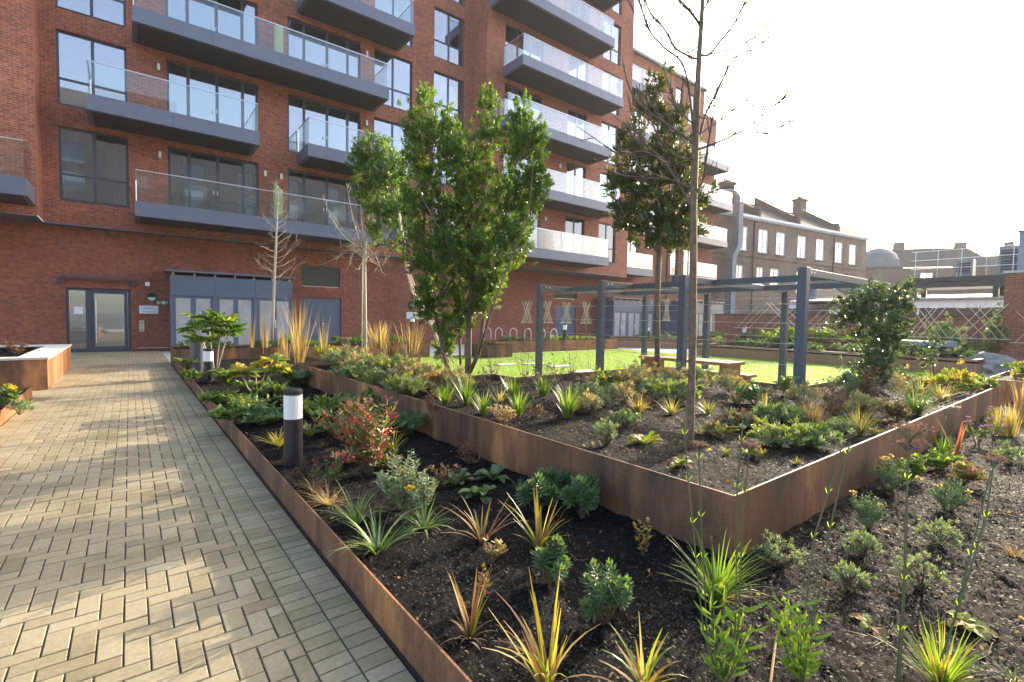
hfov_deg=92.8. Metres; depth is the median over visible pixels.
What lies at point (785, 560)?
cotton lavender
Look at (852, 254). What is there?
window
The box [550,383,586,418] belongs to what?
ornamental grass
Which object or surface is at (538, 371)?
dried plant
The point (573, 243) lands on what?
balcony door
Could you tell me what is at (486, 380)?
dried plant
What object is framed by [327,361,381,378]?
garden plant
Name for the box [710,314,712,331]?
door
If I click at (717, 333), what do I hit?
bedding plant
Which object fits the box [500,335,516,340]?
bedding plant
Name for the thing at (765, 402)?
ornamental grass
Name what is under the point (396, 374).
dried plant
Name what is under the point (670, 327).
bin store
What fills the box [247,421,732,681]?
soil
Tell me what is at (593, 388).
garden plant
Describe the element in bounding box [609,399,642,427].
garden plant
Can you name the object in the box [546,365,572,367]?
stepping stone
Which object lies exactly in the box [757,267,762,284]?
window
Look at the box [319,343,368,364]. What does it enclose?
garden plant
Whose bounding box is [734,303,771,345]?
espalier tree
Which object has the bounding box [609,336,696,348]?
timber planter
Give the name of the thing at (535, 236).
balcony door
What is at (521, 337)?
bedding plant
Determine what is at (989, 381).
garden plant
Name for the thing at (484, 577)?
garden plant
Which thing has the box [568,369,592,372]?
stepping stone
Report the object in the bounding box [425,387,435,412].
dried plant
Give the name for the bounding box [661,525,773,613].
ornamental grass
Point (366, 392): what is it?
hellebore
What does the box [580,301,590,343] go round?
espalier tree
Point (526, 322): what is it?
espalier tree
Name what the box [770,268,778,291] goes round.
window
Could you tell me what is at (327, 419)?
garden plant
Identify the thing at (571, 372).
dried plant
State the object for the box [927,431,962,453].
ornamental grass
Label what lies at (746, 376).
bench
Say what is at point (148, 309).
name plaque
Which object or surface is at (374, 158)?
slim tree
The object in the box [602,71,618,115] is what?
window
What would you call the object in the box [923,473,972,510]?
yarrow
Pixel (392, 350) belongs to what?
ornamental grass
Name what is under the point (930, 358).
young glossy shrub
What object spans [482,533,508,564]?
garden plant
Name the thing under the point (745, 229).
window
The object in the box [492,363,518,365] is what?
stepping stone
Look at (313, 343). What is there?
bedding plant
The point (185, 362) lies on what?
fern
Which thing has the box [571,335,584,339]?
bedding plant
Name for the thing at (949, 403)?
soil
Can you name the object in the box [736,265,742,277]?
window
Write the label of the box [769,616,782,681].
fallen stalk
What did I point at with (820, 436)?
garden plant
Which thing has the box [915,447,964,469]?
garden plant
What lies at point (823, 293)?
lean to roof
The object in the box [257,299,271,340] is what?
door
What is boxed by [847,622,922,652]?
ornamental grass
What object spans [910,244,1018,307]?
plant gantry
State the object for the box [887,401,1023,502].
soil
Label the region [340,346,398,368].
garden plant
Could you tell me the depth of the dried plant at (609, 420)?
4.21 m
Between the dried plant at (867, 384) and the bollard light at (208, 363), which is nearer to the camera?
the dried plant at (867, 384)
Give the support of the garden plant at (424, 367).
on the soil at (712, 469)
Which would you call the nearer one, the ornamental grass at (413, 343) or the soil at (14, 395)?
the soil at (14, 395)
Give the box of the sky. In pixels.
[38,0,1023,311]
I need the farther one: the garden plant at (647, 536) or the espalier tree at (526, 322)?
the espalier tree at (526, 322)
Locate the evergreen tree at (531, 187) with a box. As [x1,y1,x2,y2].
[386,80,554,382]
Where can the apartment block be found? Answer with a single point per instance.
(142, 142)
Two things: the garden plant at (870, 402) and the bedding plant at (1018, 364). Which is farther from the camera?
the bedding plant at (1018, 364)
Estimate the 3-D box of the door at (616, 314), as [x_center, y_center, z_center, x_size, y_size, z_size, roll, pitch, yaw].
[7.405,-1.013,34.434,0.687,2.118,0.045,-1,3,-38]
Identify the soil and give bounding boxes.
[0,351,30,356]
[0,390,25,409]
[174,343,405,348]
[176,359,390,437]
[247,357,321,371]
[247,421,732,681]
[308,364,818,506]
[473,378,852,458]
[516,373,941,444]
[523,473,1023,681]
[615,337,687,341]
[697,344,983,363]
[810,382,987,407]
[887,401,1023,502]
[997,373,1023,380]
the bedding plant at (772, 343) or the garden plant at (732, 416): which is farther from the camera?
the bedding plant at (772, 343)
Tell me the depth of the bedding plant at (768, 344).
21.41 m
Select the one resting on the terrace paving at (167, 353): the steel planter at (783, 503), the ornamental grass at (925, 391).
the steel planter at (783, 503)
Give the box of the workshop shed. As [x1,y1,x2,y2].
[789,294,1003,314]
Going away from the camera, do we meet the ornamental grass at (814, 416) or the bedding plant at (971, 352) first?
the ornamental grass at (814, 416)
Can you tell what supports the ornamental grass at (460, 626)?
on the soil at (661, 583)
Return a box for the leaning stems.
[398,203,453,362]
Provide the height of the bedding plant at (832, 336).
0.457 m
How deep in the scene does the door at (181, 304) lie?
19.23 m
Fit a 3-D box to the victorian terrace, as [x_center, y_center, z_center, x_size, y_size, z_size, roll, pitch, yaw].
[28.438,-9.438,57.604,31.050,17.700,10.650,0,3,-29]
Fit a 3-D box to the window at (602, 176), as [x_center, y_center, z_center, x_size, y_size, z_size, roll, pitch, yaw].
[6.495,-9.994,33.097,1.750,2.610,0.190,-1,3,-38]
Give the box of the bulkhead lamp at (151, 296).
[147,293,156,300]
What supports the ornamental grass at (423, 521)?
on the soil at (661, 583)
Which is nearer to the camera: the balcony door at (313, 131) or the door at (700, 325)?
the balcony door at (313, 131)
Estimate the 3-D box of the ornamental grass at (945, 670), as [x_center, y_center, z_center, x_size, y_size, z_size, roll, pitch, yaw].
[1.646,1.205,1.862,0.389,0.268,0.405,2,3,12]
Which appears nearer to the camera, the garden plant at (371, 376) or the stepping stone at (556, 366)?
the garden plant at (371, 376)
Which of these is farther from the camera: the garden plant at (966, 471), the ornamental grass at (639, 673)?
the garden plant at (966, 471)
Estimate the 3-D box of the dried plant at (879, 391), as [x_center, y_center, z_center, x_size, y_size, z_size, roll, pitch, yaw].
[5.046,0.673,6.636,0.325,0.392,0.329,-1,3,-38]
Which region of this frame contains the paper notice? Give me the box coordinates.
[74,307,82,313]
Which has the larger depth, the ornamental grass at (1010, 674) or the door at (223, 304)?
the door at (223, 304)
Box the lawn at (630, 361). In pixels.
[395,349,945,384]
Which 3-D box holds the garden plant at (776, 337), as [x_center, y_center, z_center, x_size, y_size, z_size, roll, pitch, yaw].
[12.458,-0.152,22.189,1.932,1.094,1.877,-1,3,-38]
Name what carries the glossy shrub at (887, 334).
on the soil at (949, 403)
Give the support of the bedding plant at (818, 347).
on the soil at (955, 356)
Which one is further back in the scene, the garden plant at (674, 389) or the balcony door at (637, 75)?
the balcony door at (637, 75)
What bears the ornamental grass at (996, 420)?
on the soil at (1004, 484)
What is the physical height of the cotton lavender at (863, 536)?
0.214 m
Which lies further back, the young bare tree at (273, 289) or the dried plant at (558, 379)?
the young bare tree at (273, 289)
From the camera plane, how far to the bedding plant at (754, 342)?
21.57 m
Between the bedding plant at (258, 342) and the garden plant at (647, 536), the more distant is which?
the bedding plant at (258, 342)
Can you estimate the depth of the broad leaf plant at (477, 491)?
3.71 m
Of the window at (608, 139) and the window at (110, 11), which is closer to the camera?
the window at (110, 11)
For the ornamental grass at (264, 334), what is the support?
on the soil at (270, 346)
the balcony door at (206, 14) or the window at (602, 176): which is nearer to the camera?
the balcony door at (206, 14)
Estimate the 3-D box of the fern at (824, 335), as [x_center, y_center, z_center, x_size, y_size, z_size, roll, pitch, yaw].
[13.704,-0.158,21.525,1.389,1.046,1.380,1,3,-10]
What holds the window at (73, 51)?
in the apartment block
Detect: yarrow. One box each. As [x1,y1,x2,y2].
[0,383,22,409]
[372,448,429,509]
[404,472,438,514]
[848,490,887,528]
[871,454,922,490]
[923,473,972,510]
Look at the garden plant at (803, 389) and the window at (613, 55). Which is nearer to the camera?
the garden plant at (803, 389)
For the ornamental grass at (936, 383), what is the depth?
7.92 m
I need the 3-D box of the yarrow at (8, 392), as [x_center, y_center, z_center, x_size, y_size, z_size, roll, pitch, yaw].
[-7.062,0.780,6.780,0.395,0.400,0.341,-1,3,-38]
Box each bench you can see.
[367,341,389,357]
[670,366,756,380]
[900,340,957,357]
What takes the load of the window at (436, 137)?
in the apartment block
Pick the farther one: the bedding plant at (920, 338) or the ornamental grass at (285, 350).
the bedding plant at (920, 338)
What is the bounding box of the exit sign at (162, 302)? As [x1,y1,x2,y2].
[156,301,167,304]
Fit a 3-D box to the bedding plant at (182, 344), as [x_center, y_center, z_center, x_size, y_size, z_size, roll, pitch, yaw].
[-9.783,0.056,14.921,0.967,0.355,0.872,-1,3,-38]
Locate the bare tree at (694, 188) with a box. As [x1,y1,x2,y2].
[577,0,825,449]
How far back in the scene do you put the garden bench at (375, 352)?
13.41 m
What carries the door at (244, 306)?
in the bin store at (246, 299)
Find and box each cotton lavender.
[751,528,807,568]
[829,559,876,592]
[839,525,882,557]
[891,538,960,591]
[912,514,963,548]
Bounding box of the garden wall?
[714,314,1002,352]
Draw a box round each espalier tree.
[521,301,532,340]
[543,301,552,342]
[561,302,570,342]
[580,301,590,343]
[663,298,669,340]
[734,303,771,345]
[762,302,795,328]
[808,302,845,339]
[909,305,950,340]
[947,302,1011,353]
[1009,311,1023,342]
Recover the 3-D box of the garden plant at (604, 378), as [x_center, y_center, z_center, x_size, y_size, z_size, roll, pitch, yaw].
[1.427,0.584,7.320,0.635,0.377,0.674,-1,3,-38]
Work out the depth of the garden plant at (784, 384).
7.08 m
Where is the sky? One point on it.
(916, 139)
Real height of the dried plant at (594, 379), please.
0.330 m
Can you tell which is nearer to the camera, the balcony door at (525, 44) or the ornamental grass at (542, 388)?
the ornamental grass at (542, 388)
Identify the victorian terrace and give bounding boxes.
[697,178,871,313]
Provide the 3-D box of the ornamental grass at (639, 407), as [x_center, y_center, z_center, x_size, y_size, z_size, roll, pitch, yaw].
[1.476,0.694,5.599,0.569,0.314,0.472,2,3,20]
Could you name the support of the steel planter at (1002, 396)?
on the terrace paving at (167, 353)
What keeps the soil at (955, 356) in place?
in the timber planter at (815, 357)
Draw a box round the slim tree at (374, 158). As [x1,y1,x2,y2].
[321,129,417,353]
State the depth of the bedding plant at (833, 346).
20.14 m
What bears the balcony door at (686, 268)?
in the apartment block
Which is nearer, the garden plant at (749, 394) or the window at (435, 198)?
the garden plant at (749, 394)
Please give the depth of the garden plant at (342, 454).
4.50 m
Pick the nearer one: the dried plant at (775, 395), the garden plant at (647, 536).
the garden plant at (647, 536)
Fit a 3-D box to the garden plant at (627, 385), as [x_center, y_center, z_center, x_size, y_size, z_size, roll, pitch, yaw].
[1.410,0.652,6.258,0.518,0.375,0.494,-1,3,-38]
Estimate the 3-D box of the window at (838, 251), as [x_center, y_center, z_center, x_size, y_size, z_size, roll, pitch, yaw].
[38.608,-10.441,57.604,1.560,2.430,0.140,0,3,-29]
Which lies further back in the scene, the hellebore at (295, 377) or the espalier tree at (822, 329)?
the espalier tree at (822, 329)
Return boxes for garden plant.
[6,397,35,414]
[179,367,202,381]
[195,388,243,403]
[207,396,253,422]
[228,392,270,404]
[230,400,283,424]
[242,376,286,403]
[265,387,294,403]
[280,392,343,416]
[280,401,325,419]
[303,413,338,435]
[307,344,340,360]
[308,456,346,484]
[311,396,378,441]
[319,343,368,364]
[323,391,361,410]
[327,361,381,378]
[329,446,360,463]
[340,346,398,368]
[353,367,400,386]
[365,351,419,370]
[370,447,402,470]
[372,399,390,413]
[377,353,446,378]
[381,368,431,395]
[416,362,453,391]
[444,363,475,392]
[476,562,491,604]
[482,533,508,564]
[565,375,619,405]
[573,387,603,412]
[586,368,625,389]
[592,416,619,446]
[607,355,654,391]
[607,379,646,404]
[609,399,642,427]
[621,363,673,382]
[633,517,652,555]
[637,373,681,396]
[643,360,686,381]
[649,376,708,401]
[675,361,718,386]
[699,419,739,435]
[701,367,748,392]
[714,407,761,426]
[734,380,773,403]
[740,415,812,447]
[741,444,768,457]
[751,401,815,423]
[759,327,794,345]
[772,375,802,395]
[781,419,854,448]
[784,379,824,409]
[820,415,859,435]
[825,363,880,395]
[842,388,884,417]
[866,425,889,435]
[881,364,924,403]
[882,398,915,421]
[895,453,927,478]
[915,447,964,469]
[916,360,983,392]
[937,431,951,442]
[946,460,996,484]
[952,369,1000,387]
[964,416,994,445]
[987,406,1007,440]
[988,439,1023,464]
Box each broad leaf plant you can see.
[436,468,473,484]
[458,484,495,503]
[473,464,508,482]
[627,431,662,444]
[668,456,693,468]
[849,612,887,642]
[946,610,1001,641]
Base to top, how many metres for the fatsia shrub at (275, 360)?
0.771 m
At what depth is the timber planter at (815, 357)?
18.74 m
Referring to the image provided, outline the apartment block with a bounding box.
[0,0,732,352]
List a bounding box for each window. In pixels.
[55,0,125,27]
[56,29,126,109]
[58,126,128,207]
[373,187,409,241]
[374,0,412,47]
[374,49,411,110]
[374,118,409,164]
[432,198,460,241]
[433,71,462,126]
[433,137,460,186]
[434,7,464,67]
[452,0,464,5]
[598,223,614,262]
[600,172,615,202]
[601,122,617,164]
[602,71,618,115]
[603,19,620,66]
[610,2,621,15]
[670,247,676,275]
[676,87,682,102]
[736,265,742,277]
[740,226,747,250]
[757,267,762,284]
[758,229,767,253]
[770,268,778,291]
[776,232,784,255]
[797,235,805,257]
[816,239,823,260]
[835,242,842,262]
[849,244,855,264]
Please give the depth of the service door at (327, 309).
23.48 m
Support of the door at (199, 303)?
in the bin store at (246, 299)
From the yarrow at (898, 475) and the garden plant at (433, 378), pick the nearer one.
the yarrow at (898, 475)
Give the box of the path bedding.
[0,351,416,681]
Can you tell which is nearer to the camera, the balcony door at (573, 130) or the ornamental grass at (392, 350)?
the ornamental grass at (392, 350)
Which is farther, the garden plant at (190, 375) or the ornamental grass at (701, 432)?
the garden plant at (190, 375)
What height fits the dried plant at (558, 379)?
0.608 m
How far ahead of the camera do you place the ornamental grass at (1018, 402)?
7.36 m
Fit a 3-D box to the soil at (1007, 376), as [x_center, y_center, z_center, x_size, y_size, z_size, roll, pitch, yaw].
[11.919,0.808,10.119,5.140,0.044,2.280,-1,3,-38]
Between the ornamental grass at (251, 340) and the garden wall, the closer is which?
the ornamental grass at (251, 340)
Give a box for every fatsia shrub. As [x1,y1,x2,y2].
[174,308,247,376]
[221,352,293,393]
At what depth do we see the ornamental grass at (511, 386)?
6.54 m
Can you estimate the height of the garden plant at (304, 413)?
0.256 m
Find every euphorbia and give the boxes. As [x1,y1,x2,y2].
[514,471,560,513]
[530,533,573,585]
[532,465,575,502]
[556,472,600,518]
[577,557,634,625]
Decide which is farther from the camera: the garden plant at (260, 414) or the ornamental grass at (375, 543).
the garden plant at (260, 414)
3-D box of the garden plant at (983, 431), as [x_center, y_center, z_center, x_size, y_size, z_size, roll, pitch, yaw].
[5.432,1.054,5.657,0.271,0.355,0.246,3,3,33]
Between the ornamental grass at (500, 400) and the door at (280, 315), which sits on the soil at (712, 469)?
the ornamental grass at (500, 400)
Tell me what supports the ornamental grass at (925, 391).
on the soil at (949, 403)
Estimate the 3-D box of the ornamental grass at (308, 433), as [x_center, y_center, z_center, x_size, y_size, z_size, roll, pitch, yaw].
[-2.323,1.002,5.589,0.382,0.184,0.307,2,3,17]
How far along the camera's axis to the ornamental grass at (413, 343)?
12.36 m
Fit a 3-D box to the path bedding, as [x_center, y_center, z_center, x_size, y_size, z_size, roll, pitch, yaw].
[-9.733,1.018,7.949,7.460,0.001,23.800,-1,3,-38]
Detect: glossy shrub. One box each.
[825,274,930,388]
[912,333,945,376]
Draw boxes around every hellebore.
[270,368,309,385]
[360,385,380,410]
[391,411,429,435]
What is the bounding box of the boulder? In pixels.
[963,351,1017,375]
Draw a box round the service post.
[189,340,204,371]
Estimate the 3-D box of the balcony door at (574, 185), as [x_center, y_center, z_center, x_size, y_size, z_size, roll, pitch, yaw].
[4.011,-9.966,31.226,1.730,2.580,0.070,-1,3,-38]
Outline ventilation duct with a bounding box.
[722,189,743,313]
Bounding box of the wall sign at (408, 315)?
[406,312,422,318]
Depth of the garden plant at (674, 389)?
6.42 m
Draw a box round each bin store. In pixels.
[164,269,295,345]
[596,297,654,338]
[653,300,724,337]
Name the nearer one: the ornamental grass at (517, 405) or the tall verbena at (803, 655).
the tall verbena at (803, 655)
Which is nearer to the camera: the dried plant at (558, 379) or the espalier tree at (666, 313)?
the dried plant at (558, 379)
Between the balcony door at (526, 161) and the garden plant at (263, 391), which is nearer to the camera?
the garden plant at (263, 391)
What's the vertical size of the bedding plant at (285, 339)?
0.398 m
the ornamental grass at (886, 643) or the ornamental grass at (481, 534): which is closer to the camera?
the ornamental grass at (886, 643)
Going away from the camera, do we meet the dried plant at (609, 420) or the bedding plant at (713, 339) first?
the dried plant at (609, 420)
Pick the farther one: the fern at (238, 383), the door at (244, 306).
the door at (244, 306)
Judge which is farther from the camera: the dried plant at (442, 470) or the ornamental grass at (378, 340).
the ornamental grass at (378, 340)
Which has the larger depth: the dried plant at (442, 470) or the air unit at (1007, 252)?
the air unit at (1007, 252)
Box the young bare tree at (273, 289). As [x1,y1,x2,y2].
[253,180,306,345]
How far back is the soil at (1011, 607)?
2.38 m
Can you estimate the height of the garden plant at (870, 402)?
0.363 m
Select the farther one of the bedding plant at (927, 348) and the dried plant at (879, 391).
the bedding plant at (927, 348)
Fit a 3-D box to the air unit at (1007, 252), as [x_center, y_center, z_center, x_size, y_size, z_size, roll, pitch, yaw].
[26.554,-4.242,25.806,1.245,1.500,1.000,-1,3,-38]
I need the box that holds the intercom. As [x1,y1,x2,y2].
[139,320,143,330]
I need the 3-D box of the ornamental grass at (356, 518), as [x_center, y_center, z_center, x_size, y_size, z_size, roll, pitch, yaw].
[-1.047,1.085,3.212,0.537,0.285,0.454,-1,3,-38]
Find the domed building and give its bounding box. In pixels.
[865,242,997,307]
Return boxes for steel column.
[1017,230,1023,269]
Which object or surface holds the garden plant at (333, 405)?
on the soil at (225, 364)
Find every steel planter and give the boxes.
[0,387,31,426]
[170,342,429,366]
[298,362,997,560]
[464,342,512,357]
[475,338,617,352]
[697,336,952,363]
[986,370,1023,407]
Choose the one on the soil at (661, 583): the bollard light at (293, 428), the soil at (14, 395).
the bollard light at (293, 428)
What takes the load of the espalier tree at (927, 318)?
on the soil at (955, 356)
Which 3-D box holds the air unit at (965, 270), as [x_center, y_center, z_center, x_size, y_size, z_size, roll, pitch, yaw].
[25.281,-4.051,27.110,0.845,0.950,0.650,-1,3,-38]
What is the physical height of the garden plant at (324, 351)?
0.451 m
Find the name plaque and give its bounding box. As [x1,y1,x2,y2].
[139,305,157,313]
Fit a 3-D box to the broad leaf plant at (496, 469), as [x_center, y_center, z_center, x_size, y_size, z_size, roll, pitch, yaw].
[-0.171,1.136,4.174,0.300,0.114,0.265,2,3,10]
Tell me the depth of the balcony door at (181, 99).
21.11 m
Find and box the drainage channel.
[173,367,423,681]
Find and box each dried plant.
[0,341,28,354]
[377,365,406,392]
[424,463,462,486]
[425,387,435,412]
[455,440,480,464]
[477,363,494,385]
[485,350,504,378]
[487,403,515,424]
[512,343,541,380]
[522,404,546,417]
[531,355,552,383]
[547,353,566,384]
[562,348,581,378]
[575,373,600,390]
[579,342,599,374]
[601,397,614,443]
[767,382,784,402]
[815,379,841,404]
[825,390,846,418]
[836,386,860,410]
[856,365,881,397]
[869,379,894,401]
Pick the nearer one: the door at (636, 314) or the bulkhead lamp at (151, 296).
the bulkhead lamp at (151, 296)
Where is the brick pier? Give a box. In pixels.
[1000,270,1023,361]
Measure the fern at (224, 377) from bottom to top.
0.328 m
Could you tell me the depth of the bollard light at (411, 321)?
18.92 m
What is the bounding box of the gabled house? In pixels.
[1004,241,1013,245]
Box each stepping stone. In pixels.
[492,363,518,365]
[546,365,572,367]
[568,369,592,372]
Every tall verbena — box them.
[682,404,768,681]
[764,442,851,681]
[887,421,934,681]
[932,452,1009,681]
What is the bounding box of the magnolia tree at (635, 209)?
[600,59,720,367]
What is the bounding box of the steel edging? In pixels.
[174,360,471,681]
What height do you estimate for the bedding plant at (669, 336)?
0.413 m
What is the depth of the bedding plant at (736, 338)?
23.99 m
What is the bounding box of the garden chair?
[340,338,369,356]
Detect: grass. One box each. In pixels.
[244,311,255,347]
[252,424,305,445]
[259,307,271,353]
[276,324,284,353]
[277,300,316,364]
[281,331,291,356]
[285,468,340,499]
[298,480,347,509]
[303,420,316,435]
[317,317,329,351]
[321,478,390,524]
[324,504,431,566]
[367,319,390,348]
[382,336,401,357]
[385,428,409,452]
[388,493,455,538]
[394,320,427,354]
[432,377,465,405]
[442,495,522,543]
[442,617,493,650]
[444,374,481,406]
[446,569,491,635]
[468,389,496,414]
[482,568,612,681]
[485,384,514,404]
[500,374,525,396]
[500,485,565,548]
[505,391,534,416]
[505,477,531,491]
[531,374,557,395]
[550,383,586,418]
[600,617,685,681]
[623,389,655,413]
[648,393,685,414]
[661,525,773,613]
[695,422,710,435]
[698,396,725,413]
[718,446,735,455]
[723,385,745,403]
[753,391,771,406]
[790,455,801,464]
[791,397,838,425]
[844,401,882,434]
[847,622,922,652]
[869,612,1000,681]
[881,379,949,414]
[908,375,940,393]
[920,371,945,391]
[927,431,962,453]
[928,380,957,401]
[936,418,968,455]
[979,406,1011,435]
[983,658,1023,681]
[984,531,1023,557]
[994,400,1023,436]
[1000,375,1023,419]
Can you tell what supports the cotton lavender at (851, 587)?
on the soil at (1011, 607)
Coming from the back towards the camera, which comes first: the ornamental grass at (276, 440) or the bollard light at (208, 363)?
the bollard light at (208, 363)
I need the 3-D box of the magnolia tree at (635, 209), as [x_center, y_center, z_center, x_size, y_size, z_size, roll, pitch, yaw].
[2.856,-2.309,9.624,2.255,6.407,1.395,1,3,9]
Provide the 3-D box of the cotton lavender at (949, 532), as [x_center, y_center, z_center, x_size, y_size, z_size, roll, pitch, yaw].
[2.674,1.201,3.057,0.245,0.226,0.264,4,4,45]
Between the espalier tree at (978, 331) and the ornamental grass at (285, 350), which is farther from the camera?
the espalier tree at (978, 331)
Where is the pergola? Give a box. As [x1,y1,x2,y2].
[535,267,894,387]
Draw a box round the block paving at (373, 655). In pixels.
[0,351,415,681]
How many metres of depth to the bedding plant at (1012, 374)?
9.76 m
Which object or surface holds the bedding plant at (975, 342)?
on the timber planter at (815, 357)
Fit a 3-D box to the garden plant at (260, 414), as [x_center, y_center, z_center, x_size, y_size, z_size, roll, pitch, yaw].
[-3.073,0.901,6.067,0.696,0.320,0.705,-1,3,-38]
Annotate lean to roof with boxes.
[789,280,872,308]
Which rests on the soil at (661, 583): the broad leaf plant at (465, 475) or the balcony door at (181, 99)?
the broad leaf plant at (465, 475)
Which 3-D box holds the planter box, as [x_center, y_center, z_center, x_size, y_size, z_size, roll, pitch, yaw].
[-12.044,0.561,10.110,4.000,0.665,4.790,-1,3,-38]
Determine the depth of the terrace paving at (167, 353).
23.90 m
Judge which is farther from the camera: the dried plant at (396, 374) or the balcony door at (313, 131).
the balcony door at (313, 131)
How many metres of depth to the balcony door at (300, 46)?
23.85 m
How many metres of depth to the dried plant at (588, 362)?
8.34 m
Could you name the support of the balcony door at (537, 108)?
in the apartment block
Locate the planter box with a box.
[0,344,71,390]
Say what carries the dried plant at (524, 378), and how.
on the soil at (722, 405)
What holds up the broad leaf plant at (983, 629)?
on the soil at (1011, 607)
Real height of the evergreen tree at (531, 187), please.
4.986 m
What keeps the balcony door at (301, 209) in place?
in the apartment block
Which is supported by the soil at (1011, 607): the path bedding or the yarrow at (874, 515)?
the yarrow at (874, 515)
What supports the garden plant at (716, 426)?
on the soil at (673, 418)
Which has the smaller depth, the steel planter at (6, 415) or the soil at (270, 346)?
the steel planter at (6, 415)
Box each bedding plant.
[174,339,207,348]
[205,340,236,347]
[249,339,276,347]
[275,335,301,344]
[304,340,322,345]
[331,335,343,343]
[350,335,368,344]
[387,334,404,343]
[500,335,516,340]
[515,336,529,340]
[543,335,557,339]
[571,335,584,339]
[661,332,672,338]
[710,331,726,336]
[710,335,725,343]
[730,335,741,343]
[740,337,756,345]
[742,340,761,346]
[747,332,759,336]
[756,340,771,347]
[757,339,776,344]
[807,344,825,350]
[824,342,843,349]
[830,330,842,339]
[837,341,858,349]
[839,335,858,341]
[847,345,865,352]
[904,343,925,351]
[908,335,925,340]
[912,342,938,355]
[941,346,972,357]
[949,341,974,353]
[961,349,982,356]
[966,335,983,346]
[968,345,995,353]
[973,341,1000,351]
[1000,360,1023,370]
[1010,366,1023,377]
[1013,365,1023,377]
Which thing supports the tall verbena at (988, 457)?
on the soil at (1011, 607)
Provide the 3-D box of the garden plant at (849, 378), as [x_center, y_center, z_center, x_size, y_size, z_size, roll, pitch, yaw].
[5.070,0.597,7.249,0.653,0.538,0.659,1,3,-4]
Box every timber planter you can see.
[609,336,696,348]
[697,343,984,375]
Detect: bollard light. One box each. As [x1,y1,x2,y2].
[203,348,213,381]
[283,388,302,467]
[410,318,413,329]
[563,324,566,339]
[742,327,746,337]
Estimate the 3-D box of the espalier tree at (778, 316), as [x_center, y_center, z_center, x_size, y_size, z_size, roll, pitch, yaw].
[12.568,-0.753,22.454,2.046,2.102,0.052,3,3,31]
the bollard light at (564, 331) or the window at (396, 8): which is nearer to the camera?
the bollard light at (564, 331)
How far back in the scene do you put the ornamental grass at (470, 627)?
2.11 m
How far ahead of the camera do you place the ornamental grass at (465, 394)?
5.91 m
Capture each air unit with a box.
[957,259,975,275]
[997,245,1018,274]
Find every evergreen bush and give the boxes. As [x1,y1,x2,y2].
[920,311,968,349]
[981,302,1011,353]
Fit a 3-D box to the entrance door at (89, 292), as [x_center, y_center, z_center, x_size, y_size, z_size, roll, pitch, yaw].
[-15.615,-0.786,18.450,1.870,2.390,0.190,-1,3,-38]
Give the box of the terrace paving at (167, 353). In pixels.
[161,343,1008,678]
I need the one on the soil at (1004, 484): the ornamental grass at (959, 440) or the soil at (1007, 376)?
the ornamental grass at (959, 440)
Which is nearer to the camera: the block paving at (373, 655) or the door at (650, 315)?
the block paving at (373, 655)
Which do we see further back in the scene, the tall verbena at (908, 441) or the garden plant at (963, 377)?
the garden plant at (963, 377)
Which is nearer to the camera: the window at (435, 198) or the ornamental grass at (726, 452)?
the ornamental grass at (726, 452)
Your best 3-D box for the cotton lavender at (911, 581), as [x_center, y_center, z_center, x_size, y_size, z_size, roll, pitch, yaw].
[2.152,1.192,2.547,0.276,0.274,0.269,-1,3,-38]
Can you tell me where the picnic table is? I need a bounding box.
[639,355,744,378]
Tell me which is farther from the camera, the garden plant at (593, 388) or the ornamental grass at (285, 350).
the ornamental grass at (285, 350)
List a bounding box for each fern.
[172,357,199,370]
[204,366,232,381]
[231,380,269,392]
[808,326,837,342]
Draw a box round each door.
[66,287,131,351]
[165,0,256,44]
[166,60,257,130]
[168,147,257,215]
[173,296,192,345]
[193,297,212,336]
[217,297,235,344]
[236,298,252,344]
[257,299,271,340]
[274,299,290,343]
[287,17,359,77]
[288,94,359,152]
[288,169,358,228]
[301,297,340,342]
[503,144,536,181]
[503,209,538,247]
[504,84,541,123]
[505,23,542,64]
[555,307,574,335]
[565,216,583,253]
[566,163,584,196]
[567,109,585,138]
[569,54,586,81]
[570,0,588,22]
[614,312,619,335]
[620,312,626,335]
[627,239,637,267]
[628,312,633,335]
[632,65,642,82]
[634,312,639,334]
[648,313,652,333]
[683,249,689,274]
[688,95,693,123]
[696,314,698,337]
[698,314,702,335]
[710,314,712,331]
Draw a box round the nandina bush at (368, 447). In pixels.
[329,392,400,474]
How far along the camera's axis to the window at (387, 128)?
25.61 m

